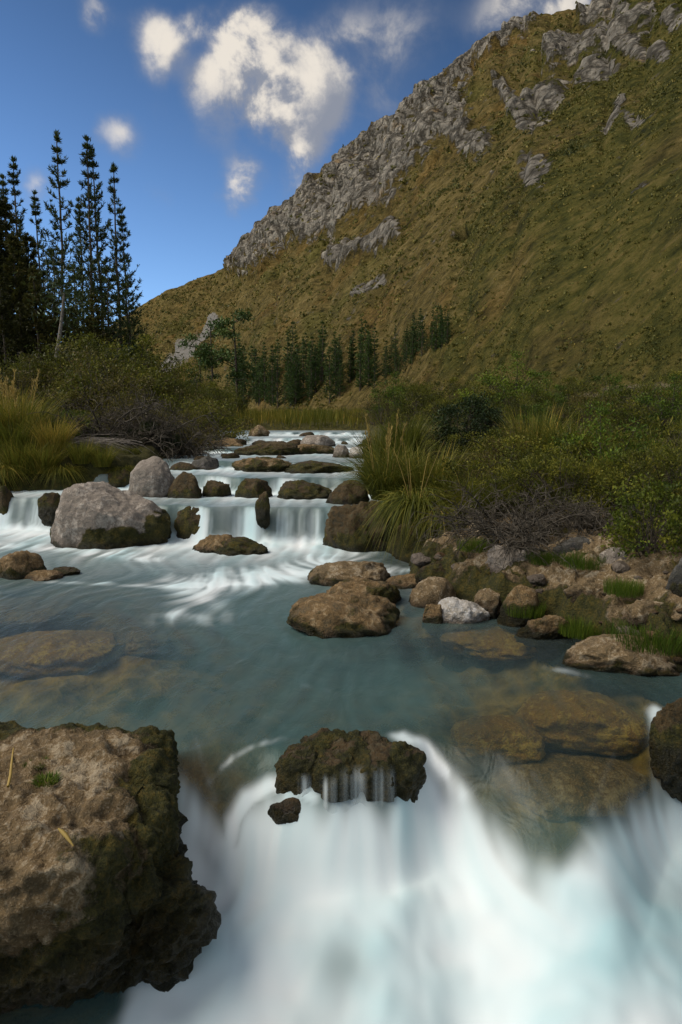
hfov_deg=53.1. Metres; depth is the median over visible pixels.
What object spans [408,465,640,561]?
shrub
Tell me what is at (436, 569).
river rock
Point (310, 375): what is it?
conifer
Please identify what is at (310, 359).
conifer
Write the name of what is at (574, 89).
hill scrub
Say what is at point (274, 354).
conifer
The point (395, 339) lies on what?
conifer
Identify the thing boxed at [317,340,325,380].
conifer
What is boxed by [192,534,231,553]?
river rock
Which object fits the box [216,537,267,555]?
river rock
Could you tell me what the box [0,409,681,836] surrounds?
ground
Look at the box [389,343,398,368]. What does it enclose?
conifer
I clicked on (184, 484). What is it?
river rock
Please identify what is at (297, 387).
conifer
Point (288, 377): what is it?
conifer
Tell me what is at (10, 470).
grass clump
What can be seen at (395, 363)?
conifer
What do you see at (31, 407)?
grass clump
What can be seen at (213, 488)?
river rock
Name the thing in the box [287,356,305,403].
conifer
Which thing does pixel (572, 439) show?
shrub
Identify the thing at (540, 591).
stone
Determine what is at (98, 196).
pine tree
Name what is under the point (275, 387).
conifer
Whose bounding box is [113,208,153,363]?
pine tree
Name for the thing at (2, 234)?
pine tree
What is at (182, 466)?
stone
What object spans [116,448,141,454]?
grass clump
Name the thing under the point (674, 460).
shrub
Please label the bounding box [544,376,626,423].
shrub
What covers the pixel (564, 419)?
shrub
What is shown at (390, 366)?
conifer
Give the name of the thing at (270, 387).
conifer
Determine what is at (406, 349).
conifer
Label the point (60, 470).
grass clump
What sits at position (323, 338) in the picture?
conifer
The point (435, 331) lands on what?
conifer
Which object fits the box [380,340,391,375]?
conifer
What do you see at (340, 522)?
river rock
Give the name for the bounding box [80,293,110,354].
pine tree
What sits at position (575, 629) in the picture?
grass patch
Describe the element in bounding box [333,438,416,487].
grass clump
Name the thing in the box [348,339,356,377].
conifer
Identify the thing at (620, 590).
grass patch
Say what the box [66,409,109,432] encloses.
shrub
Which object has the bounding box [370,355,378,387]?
conifer
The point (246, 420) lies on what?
shrub
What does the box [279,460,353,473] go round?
river rock
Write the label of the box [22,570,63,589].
river rock
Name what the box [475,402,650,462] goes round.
grass clump
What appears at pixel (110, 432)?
shrub
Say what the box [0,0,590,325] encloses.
sky
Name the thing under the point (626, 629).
stone
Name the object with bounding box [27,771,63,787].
moss tuft
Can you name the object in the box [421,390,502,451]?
shrub
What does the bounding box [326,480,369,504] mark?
river rock
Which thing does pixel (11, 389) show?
grass clump
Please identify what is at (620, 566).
stone
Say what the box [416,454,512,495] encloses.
shrub
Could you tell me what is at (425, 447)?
shrub
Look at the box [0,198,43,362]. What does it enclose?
pine tree
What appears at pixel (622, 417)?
shrub
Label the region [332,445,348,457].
river rock
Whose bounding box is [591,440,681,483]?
shrub
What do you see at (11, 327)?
pine tree
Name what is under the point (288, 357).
conifer
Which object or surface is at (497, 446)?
shrub
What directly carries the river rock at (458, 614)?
on the river bank
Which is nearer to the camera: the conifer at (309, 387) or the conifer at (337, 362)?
the conifer at (337, 362)
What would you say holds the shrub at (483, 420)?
on the ground
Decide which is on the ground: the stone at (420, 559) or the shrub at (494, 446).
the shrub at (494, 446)
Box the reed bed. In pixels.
[220,406,414,428]
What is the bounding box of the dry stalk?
[7,748,13,787]
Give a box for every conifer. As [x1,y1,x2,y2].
[223,376,232,405]
[231,343,246,397]
[234,364,246,403]
[238,345,249,391]
[241,380,247,404]
[243,346,256,392]
[247,351,259,395]
[249,348,259,403]
[251,365,262,404]
[252,357,263,397]
[253,363,261,405]
[255,351,273,397]
[259,342,269,400]
[262,370,275,404]
[265,345,279,402]
[265,371,274,400]
[270,339,283,378]
[270,351,278,379]
[270,355,284,407]
[281,333,293,392]
[281,376,288,404]
[282,354,290,396]
[284,321,304,371]
[285,343,294,394]
[285,362,293,406]
[286,345,305,397]
[287,351,300,403]
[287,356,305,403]
[287,366,301,404]
[290,371,300,403]
[297,357,304,399]
[299,338,308,388]
[301,333,308,377]
[302,336,317,387]
[303,344,317,397]
[304,342,312,390]
[306,373,313,401]
[309,360,314,391]
[311,344,319,392]
[312,333,327,379]
[314,320,330,381]
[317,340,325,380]
[320,356,328,391]
[323,346,335,402]
[326,340,344,391]
[327,331,341,376]
[331,346,339,384]
[332,343,343,394]
[334,364,345,396]
[336,334,343,372]
[344,330,359,377]
[344,342,354,382]
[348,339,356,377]
[352,333,364,391]
[354,320,373,372]
[356,346,365,385]
[357,319,364,358]
[357,337,378,386]
[361,331,374,385]
[367,327,381,378]
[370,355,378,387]
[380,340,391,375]
[384,363,388,384]
[387,345,392,374]
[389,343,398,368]
[391,325,398,359]
[392,347,398,377]
[397,331,407,362]
[401,352,407,372]
[402,328,409,360]
[404,327,416,362]
[409,331,415,363]
[413,326,421,351]
[414,315,427,356]
[414,319,417,350]
[415,308,424,347]
[427,309,439,348]
[428,307,435,345]
[432,325,437,351]
[437,317,443,345]
[437,322,443,347]
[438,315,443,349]
[439,312,446,342]
[443,311,451,343]
[468,292,473,313]
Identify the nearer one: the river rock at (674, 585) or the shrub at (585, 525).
the river rock at (674, 585)
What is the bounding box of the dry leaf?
[58,828,73,846]
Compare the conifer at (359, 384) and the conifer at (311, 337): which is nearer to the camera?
the conifer at (359, 384)
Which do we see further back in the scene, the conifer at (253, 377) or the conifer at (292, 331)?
the conifer at (253, 377)
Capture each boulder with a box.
[0,596,84,630]
[0,630,125,678]
[0,720,220,1013]
[98,621,170,657]
[274,728,426,802]
[387,617,444,647]
[439,624,537,660]
[450,714,545,765]
[488,750,669,825]
[515,690,649,755]
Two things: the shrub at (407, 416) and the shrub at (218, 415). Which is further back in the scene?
the shrub at (218, 415)
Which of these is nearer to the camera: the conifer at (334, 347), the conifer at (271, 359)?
the conifer at (334, 347)
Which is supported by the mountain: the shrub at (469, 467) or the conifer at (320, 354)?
the conifer at (320, 354)
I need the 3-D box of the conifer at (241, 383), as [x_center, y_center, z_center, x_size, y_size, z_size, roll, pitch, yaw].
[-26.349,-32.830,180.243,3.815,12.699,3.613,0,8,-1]
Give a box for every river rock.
[0,485,13,514]
[0,550,46,597]
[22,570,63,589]
[37,492,59,526]
[50,481,171,549]
[53,566,80,575]
[107,469,129,487]
[128,456,174,497]
[167,471,201,498]
[174,506,200,538]
[191,456,218,469]
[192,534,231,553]
[202,480,231,496]
[208,438,243,446]
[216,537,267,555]
[231,456,291,471]
[234,441,299,455]
[235,478,272,497]
[248,425,269,436]
[255,491,269,528]
[267,797,300,824]
[277,480,331,499]
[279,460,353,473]
[286,592,399,645]
[297,444,333,453]
[300,435,335,446]
[307,561,390,586]
[322,500,395,562]
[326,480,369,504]
[326,575,401,608]
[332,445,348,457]
[349,446,365,458]
[385,574,416,599]
[408,576,455,616]
[415,559,445,583]
[422,604,445,637]
[438,597,490,632]
[474,588,499,624]
[485,545,532,573]
[497,584,539,630]
[514,615,573,650]
[552,536,593,557]
[562,634,681,691]
[563,577,609,602]
[599,547,626,563]
[621,599,662,629]
[648,697,681,802]
[665,557,681,596]
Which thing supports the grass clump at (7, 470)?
on the ground
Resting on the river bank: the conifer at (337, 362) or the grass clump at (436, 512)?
the grass clump at (436, 512)
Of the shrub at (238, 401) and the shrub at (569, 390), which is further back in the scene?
the shrub at (238, 401)
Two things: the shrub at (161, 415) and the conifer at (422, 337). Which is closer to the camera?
the shrub at (161, 415)
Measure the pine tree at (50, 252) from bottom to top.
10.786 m
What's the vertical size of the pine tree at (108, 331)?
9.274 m
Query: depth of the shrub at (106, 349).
23.12 m
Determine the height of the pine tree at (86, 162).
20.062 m
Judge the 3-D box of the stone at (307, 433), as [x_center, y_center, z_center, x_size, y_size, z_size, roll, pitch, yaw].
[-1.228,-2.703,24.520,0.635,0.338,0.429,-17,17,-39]
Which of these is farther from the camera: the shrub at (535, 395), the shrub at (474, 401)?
the shrub at (535, 395)
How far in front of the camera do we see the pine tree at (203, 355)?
72.74 m
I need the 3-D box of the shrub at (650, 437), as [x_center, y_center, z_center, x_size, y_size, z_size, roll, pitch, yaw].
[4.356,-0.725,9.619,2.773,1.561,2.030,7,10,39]
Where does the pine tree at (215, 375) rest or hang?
on the ground
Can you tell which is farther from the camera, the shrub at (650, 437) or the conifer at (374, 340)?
the conifer at (374, 340)
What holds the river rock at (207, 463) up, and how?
in the river
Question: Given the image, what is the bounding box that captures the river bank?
[382,498,681,705]
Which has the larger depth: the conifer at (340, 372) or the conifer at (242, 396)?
the conifer at (242, 396)
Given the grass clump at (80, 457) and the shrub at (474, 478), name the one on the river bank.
the shrub at (474, 478)
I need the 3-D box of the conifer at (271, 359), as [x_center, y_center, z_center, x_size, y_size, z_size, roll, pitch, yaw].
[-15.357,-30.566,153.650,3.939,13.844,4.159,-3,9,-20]
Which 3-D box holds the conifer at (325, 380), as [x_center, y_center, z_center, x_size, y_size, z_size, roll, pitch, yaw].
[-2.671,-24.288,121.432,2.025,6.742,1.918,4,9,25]
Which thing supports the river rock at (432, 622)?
on the submerged boulder at (413, 633)
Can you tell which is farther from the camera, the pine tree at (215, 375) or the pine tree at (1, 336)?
the pine tree at (215, 375)
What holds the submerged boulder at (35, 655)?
on the ground
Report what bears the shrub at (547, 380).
on the ground
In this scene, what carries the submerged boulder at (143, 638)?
on the ground
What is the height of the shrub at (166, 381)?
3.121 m
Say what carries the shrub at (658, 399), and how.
on the ground
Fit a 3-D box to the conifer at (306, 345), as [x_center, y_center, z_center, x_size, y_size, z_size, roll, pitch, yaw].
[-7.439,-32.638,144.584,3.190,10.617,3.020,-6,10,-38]
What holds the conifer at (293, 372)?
on the mountain
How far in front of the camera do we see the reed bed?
31.50 m
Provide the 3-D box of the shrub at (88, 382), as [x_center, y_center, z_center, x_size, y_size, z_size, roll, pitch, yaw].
[-7.122,-3.667,21.873,4.436,2.778,5.735,3,8,20]
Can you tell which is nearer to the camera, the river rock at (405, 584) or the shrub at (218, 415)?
the river rock at (405, 584)
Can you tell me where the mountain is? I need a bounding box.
[110,0,681,411]
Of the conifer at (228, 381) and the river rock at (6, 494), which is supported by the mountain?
the conifer at (228, 381)
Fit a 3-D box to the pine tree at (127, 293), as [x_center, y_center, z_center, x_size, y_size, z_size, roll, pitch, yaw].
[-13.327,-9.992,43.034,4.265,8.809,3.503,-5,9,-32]
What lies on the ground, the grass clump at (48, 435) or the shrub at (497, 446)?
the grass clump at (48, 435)
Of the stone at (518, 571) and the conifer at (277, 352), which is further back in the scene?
the conifer at (277, 352)
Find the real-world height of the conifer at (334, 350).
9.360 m
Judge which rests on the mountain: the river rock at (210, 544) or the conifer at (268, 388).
the conifer at (268, 388)
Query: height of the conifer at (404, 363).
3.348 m
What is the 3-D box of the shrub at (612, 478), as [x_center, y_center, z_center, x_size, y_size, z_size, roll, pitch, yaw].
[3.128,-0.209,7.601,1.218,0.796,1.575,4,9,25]
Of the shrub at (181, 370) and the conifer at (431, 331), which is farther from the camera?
the conifer at (431, 331)
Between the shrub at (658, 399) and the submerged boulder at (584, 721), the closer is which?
the submerged boulder at (584, 721)
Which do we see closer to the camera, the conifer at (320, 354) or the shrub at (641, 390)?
the shrub at (641, 390)
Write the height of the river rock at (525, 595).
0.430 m
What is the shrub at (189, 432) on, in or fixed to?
on the ground
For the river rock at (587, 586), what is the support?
on the river bank
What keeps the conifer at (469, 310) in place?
on the mountain
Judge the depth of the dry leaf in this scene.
2.58 m
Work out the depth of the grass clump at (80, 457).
12.57 m
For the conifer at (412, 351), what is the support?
on the mountain
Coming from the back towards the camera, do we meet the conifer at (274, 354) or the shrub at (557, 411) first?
the conifer at (274, 354)
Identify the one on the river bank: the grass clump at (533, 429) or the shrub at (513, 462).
the shrub at (513, 462)
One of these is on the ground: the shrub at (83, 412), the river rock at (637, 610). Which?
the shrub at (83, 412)
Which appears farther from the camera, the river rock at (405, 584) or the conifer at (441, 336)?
the conifer at (441, 336)
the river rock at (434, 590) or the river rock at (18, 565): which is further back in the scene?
the river rock at (18, 565)
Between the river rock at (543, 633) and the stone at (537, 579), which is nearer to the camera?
the river rock at (543, 633)
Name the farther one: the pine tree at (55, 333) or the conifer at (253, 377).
the conifer at (253, 377)
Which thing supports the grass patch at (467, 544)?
on the river bank
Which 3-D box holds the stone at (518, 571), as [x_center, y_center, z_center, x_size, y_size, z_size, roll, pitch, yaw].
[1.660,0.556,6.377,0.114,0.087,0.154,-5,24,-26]
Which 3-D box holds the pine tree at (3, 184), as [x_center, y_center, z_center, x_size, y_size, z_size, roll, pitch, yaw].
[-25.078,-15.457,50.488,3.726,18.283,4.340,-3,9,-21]
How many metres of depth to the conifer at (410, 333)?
92.63 m
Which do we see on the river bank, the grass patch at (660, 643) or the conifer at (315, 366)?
the grass patch at (660, 643)
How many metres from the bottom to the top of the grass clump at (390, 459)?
1.060 m
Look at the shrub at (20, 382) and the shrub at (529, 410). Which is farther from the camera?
the shrub at (20, 382)
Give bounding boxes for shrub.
[0,330,139,397]
[0,339,184,414]
[0,348,106,409]
[0,350,73,409]
[12,383,223,464]
[37,336,169,411]
[37,379,101,418]
[38,343,166,429]
[41,352,208,417]
[51,408,109,437]
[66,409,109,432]
[68,342,184,397]
[78,333,195,407]
[85,386,180,436]
[93,407,201,454]
[104,360,218,425]
[113,428,138,443]
[120,415,236,462]
[121,353,202,420]
[124,392,256,442]
[125,400,184,442]
[127,421,184,449]
[142,353,207,397]
[142,363,242,425]
[159,404,221,455]
[161,407,225,446]
[167,384,263,440]
[180,379,243,427]
[207,378,251,421]
[341,397,384,420]
[354,395,414,425]
[364,371,421,421]
[377,396,455,445]
[382,373,438,416]
[386,385,442,422]
[386,457,520,534]
[406,380,448,412]
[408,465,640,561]
[413,431,444,457]
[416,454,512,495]
[418,393,465,425]
[419,432,474,477]
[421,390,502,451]
[427,480,641,577]
[439,375,484,415]
[443,404,512,450]
[444,468,519,503]
[448,427,536,474]
[449,431,575,513]
[453,350,557,416]
[457,380,544,415]
[458,387,512,427]
[463,428,621,494]
[468,418,546,477]
[488,438,643,518]
[491,386,571,420]
[493,402,560,445]
[499,399,549,427]
[508,491,659,549]
[510,372,570,409]
[516,400,680,498]
[531,374,597,417]
[534,448,611,502]
[539,385,585,422]
[540,396,590,428]
[542,436,681,502]
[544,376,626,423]
[545,396,623,439]
[561,458,676,522]
[578,410,681,482]
[579,372,645,417]
[581,399,672,439]
[583,431,681,509]
[591,369,681,422]
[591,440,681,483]
[598,471,681,558]
[608,373,681,435]
[632,473,681,541]
[634,368,681,422]
[638,383,674,410]
[642,415,681,461]
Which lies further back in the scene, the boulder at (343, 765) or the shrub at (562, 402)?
the shrub at (562, 402)
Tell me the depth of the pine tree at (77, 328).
34.94 m
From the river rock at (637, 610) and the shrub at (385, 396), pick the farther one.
the shrub at (385, 396)
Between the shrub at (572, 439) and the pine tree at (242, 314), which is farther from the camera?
the pine tree at (242, 314)
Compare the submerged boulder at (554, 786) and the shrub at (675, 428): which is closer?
the submerged boulder at (554, 786)
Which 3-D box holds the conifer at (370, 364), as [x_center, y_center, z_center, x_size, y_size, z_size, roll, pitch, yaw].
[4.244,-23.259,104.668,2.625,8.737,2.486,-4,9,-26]
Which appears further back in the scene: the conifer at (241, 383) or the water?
the conifer at (241, 383)
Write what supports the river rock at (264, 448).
in the river
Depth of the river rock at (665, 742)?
3.78 m
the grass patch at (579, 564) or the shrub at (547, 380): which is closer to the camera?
the grass patch at (579, 564)
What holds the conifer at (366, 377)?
on the mountain
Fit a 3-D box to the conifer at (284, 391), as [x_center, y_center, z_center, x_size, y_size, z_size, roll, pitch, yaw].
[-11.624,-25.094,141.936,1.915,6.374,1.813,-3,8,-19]
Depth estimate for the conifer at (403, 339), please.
97.78 m
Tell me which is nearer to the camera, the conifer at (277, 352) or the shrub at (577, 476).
the shrub at (577, 476)
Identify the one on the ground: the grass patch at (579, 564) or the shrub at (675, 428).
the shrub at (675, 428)
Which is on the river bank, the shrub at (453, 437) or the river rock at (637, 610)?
the river rock at (637, 610)
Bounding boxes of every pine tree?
[0,173,15,241]
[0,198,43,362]
[0,199,37,363]
[0,232,40,379]
[0,276,22,388]
[0,281,16,374]
[5,155,37,316]
[8,301,36,366]
[13,232,52,356]
[17,266,56,368]
[29,189,60,364]
[33,129,94,350]
[37,293,70,359]
[41,247,80,343]
[58,264,105,353]
[61,306,84,370]
[65,133,115,341]
[70,196,98,322]
[71,146,132,349]
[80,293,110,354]
[82,264,140,362]
[85,162,157,351]
[110,282,155,358]
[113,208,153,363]
[177,326,236,380]
[185,343,222,391]
[203,308,258,406]
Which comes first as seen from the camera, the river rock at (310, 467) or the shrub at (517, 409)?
the river rock at (310, 467)
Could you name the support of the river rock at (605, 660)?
on the river bank
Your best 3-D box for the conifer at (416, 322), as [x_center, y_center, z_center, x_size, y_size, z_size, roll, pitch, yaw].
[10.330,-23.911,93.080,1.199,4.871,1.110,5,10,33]
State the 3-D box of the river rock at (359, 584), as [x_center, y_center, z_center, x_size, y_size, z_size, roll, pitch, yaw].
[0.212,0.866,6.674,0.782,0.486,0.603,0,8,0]
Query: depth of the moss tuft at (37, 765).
3.10 m
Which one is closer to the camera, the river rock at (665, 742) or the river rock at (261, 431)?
the river rock at (665, 742)
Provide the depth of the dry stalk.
3.02 m
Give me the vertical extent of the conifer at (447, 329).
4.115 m
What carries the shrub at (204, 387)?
on the ground
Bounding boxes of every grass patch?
[456,535,495,552]
[502,598,545,618]
[524,547,564,565]
[555,611,602,639]
[559,548,606,570]
[603,574,645,597]
[603,615,681,656]
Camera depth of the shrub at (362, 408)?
33.51 m
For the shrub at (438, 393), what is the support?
on the ground
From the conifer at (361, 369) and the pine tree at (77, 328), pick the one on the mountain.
the conifer at (361, 369)
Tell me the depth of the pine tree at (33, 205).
49.34 m
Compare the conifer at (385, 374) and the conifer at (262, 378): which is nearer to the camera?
the conifer at (385, 374)
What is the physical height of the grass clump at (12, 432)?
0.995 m
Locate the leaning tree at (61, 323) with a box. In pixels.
[11,205,118,374]
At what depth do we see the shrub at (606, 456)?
8.03 m
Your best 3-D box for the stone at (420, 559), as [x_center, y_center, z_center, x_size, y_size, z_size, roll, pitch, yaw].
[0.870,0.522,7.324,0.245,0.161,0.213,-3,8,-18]
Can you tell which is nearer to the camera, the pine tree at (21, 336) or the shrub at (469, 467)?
the shrub at (469, 467)
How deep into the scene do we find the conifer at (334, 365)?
118.75 m
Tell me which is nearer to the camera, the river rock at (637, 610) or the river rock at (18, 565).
the river rock at (637, 610)
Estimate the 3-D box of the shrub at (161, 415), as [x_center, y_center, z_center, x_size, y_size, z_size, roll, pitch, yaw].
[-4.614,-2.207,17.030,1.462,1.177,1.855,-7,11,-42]
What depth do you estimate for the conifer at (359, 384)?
107.58 m
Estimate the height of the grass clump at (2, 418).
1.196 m
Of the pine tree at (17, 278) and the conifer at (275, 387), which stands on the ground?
the pine tree at (17, 278)
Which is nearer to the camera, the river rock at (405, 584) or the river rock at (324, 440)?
the river rock at (405, 584)
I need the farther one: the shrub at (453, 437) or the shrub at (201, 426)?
the shrub at (201, 426)
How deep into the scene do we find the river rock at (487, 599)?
6.11 m
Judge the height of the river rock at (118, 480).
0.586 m
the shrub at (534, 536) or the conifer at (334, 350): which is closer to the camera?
the shrub at (534, 536)
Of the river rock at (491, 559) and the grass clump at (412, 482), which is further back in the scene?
the grass clump at (412, 482)
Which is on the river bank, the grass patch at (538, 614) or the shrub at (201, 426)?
the grass patch at (538, 614)
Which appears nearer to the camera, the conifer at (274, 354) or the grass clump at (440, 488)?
the grass clump at (440, 488)
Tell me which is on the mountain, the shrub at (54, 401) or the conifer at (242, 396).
the conifer at (242, 396)
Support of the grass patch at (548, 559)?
on the river bank
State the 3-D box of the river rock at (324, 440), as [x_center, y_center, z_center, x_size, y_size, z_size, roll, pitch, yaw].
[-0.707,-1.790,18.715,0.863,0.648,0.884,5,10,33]
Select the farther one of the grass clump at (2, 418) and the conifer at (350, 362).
the conifer at (350, 362)
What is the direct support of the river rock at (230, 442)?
in the river
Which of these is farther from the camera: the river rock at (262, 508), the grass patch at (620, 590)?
the river rock at (262, 508)
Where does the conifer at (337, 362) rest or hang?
on the mountain
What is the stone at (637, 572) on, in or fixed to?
on the river bank
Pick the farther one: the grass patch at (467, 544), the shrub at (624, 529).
the grass patch at (467, 544)
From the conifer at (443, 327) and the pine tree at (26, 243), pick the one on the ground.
the pine tree at (26, 243)
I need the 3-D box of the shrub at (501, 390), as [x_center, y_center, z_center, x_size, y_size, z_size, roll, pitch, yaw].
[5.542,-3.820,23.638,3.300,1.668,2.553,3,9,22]
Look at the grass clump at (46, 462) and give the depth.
12.32 m
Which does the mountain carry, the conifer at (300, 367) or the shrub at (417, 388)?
the conifer at (300, 367)
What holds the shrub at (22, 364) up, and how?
on the ground
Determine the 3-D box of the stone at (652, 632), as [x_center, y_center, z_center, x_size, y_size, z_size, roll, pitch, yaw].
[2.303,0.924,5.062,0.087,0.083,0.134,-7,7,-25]
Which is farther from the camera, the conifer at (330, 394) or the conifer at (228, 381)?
the conifer at (228, 381)
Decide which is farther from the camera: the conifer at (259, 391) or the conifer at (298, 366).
the conifer at (259, 391)
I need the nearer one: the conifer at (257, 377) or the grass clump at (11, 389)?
the grass clump at (11, 389)
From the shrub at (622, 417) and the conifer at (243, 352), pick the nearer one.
the shrub at (622, 417)
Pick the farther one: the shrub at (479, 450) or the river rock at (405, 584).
the shrub at (479, 450)
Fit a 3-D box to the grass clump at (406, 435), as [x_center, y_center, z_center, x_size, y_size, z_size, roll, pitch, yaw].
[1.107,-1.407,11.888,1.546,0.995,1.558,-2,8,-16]
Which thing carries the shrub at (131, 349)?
on the ground
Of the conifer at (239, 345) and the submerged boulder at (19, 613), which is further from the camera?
the conifer at (239, 345)
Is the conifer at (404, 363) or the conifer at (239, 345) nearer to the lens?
the conifer at (404, 363)
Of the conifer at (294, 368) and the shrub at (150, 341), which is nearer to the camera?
the shrub at (150, 341)
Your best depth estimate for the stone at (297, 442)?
19.08 m
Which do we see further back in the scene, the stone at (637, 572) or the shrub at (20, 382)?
the shrub at (20, 382)
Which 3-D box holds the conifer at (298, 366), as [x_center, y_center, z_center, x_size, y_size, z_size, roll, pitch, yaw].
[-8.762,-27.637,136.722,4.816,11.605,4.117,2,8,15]
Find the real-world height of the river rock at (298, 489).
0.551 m
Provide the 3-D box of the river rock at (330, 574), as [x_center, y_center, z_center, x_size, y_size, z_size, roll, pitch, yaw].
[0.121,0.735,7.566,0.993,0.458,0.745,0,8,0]
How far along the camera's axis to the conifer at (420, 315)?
91.60 m
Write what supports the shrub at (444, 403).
on the ground
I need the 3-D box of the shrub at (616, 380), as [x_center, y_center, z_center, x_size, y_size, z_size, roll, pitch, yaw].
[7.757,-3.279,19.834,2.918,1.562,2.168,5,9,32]
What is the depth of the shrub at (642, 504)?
6.36 m
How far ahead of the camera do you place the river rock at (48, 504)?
10.60 m
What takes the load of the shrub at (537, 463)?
on the river bank
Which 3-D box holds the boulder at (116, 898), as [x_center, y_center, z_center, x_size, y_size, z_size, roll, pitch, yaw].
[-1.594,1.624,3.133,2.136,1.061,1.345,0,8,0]
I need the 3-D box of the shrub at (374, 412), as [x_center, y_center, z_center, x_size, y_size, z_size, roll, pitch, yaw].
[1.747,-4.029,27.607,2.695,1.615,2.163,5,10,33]
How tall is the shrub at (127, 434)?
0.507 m
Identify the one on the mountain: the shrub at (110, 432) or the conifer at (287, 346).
the conifer at (287, 346)
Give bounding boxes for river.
[0,430,681,1023]
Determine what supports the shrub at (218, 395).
on the ground
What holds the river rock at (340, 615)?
in the river
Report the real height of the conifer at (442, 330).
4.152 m
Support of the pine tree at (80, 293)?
on the ground
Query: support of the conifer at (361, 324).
on the mountain
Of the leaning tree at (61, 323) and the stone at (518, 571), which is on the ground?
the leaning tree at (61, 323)
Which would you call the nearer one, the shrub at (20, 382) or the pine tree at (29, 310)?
the shrub at (20, 382)
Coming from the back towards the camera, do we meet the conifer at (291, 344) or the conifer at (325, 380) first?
the conifer at (291, 344)
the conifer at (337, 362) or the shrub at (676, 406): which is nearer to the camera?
the shrub at (676, 406)
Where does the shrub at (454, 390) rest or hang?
on the ground
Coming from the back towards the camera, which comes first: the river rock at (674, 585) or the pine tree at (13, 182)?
the pine tree at (13, 182)
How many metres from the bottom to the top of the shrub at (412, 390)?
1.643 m
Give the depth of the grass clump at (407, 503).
8.40 m
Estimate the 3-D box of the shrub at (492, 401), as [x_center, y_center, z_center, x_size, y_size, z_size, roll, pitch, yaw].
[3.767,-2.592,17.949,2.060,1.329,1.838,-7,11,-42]
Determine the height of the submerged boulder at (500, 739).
0.266 m
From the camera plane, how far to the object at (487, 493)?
8.16 m
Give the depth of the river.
3.42 m
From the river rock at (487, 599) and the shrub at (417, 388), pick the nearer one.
the river rock at (487, 599)
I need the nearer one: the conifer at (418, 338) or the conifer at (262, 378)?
the conifer at (418, 338)
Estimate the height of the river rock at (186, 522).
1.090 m
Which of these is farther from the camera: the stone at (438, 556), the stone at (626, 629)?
the stone at (438, 556)
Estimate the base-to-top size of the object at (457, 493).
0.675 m
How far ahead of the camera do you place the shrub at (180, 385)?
23.84 m
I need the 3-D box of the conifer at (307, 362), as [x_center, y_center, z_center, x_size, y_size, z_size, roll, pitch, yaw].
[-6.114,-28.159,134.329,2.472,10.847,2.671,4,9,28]
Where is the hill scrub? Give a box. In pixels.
[116,0,681,412]
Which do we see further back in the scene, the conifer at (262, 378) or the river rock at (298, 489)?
the conifer at (262, 378)
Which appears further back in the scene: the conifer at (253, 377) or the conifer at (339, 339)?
the conifer at (253, 377)
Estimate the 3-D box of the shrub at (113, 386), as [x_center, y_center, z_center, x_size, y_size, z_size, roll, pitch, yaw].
[-6.197,-3.320,19.061,3.112,2.506,3.949,5,9,32]
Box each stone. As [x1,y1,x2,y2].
[170,462,197,470]
[222,453,239,458]
[237,439,246,444]
[291,440,299,444]
[299,432,313,435]
[410,552,430,567]
[433,552,444,560]
[510,566,524,576]
[527,574,545,585]
[535,589,543,593]
[611,560,629,573]
[616,625,638,635]
[620,568,652,577]
[643,630,658,639]
[671,614,681,621]
[672,657,681,664]
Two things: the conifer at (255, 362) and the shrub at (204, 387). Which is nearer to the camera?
the shrub at (204, 387)
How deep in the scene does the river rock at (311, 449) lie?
17.01 m
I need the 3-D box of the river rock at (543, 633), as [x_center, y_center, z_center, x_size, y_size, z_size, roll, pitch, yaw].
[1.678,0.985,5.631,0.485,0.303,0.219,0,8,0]
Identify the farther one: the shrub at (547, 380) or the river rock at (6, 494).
the shrub at (547, 380)
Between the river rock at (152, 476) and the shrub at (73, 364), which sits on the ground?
the shrub at (73, 364)
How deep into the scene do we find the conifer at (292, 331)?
151.27 m
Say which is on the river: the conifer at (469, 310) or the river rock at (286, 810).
the river rock at (286, 810)
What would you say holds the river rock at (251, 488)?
in the river
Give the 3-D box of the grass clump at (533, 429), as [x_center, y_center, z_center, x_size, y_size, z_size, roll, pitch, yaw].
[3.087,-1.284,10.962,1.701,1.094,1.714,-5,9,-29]
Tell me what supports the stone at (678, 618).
on the river bank
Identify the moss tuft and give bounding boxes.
[21,755,48,770]
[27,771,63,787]
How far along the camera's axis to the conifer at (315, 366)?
129.52 m
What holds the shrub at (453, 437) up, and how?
on the ground
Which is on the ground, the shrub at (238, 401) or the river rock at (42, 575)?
the shrub at (238, 401)
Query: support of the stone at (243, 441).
on the river
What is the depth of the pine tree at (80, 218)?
53.51 m
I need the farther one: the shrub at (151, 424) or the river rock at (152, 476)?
the shrub at (151, 424)
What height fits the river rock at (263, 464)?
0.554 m
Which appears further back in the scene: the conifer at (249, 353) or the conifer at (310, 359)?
the conifer at (249, 353)
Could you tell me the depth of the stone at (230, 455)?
15.30 m
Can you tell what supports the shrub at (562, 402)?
on the ground
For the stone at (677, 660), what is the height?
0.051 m
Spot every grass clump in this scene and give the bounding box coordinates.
[0,368,53,417]
[0,369,70,446]
[0,390,37,437]
[0,413,44,459]
[0,431,54,473]
[0,461,38,491]
[0,464,43,493]
[1,437,74,473]
[6,408,88,452]
[9,403,64,434]
[26,463,90,489]
[57,437,100,463]
[73,440,125,466]
[98,465,134,485]
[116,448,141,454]
[315,425,488,488]
[324,408,437,499]
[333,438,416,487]
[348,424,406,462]
[348,440,464,567]
[366,403,447,458]
[376,466,512,524]
[380,440,472,493]
[386,497,472,561]
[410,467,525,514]
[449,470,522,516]
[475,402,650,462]
[484,401,585,466]

